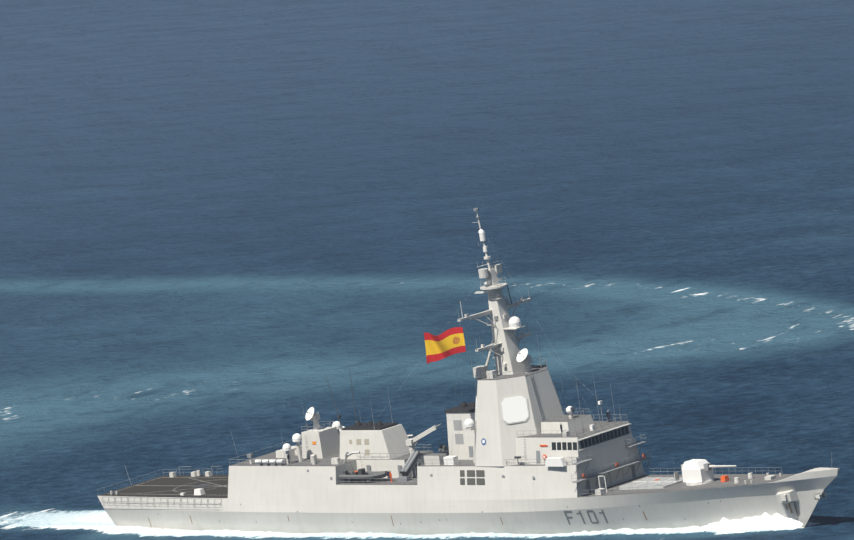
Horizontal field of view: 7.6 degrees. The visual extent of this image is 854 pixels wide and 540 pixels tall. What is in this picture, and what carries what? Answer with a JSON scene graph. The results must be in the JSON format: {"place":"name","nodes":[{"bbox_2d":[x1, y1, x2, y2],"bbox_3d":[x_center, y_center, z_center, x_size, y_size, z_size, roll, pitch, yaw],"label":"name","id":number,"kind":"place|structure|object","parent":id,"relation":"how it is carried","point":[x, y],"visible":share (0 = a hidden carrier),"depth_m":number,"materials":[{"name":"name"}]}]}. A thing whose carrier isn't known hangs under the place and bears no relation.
{"place":"outdoors","nodes":[
{"label":"outdoors","id":0,"kind":"place"},
{"bbox_2d":[0,0,853,539],"bbox_3d":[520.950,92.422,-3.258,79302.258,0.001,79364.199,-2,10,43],"label":"sea","id":1,"kind":"structure","parent":0,"point":[246,226],"depth_m":1368.45,"materials":[{"name":"liquid"}]},
{"bbox_2d":[0,510,806,538],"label":"hull foam","id":2,"kind":"object","parent":1,"relation":"on","point":[768,522],"visible":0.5,"depth_m":993.32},
{"bbox_2d":[98,208,838,534],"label":"frigate","id":3,"kind":"object","parent":1,"relation":"on","point":[522,453],"visible":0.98,"depth_m":975.75,"materials":[{"name":"grey metal"}]},
{"bbox_2d":[424,327,465,363],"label":"flag","id":4,"kind":"object","parent":3,"relation":"attached to","point":[447,343],"visible":1,"depth_m":972.78,"materials":[{"name":"fabric"}]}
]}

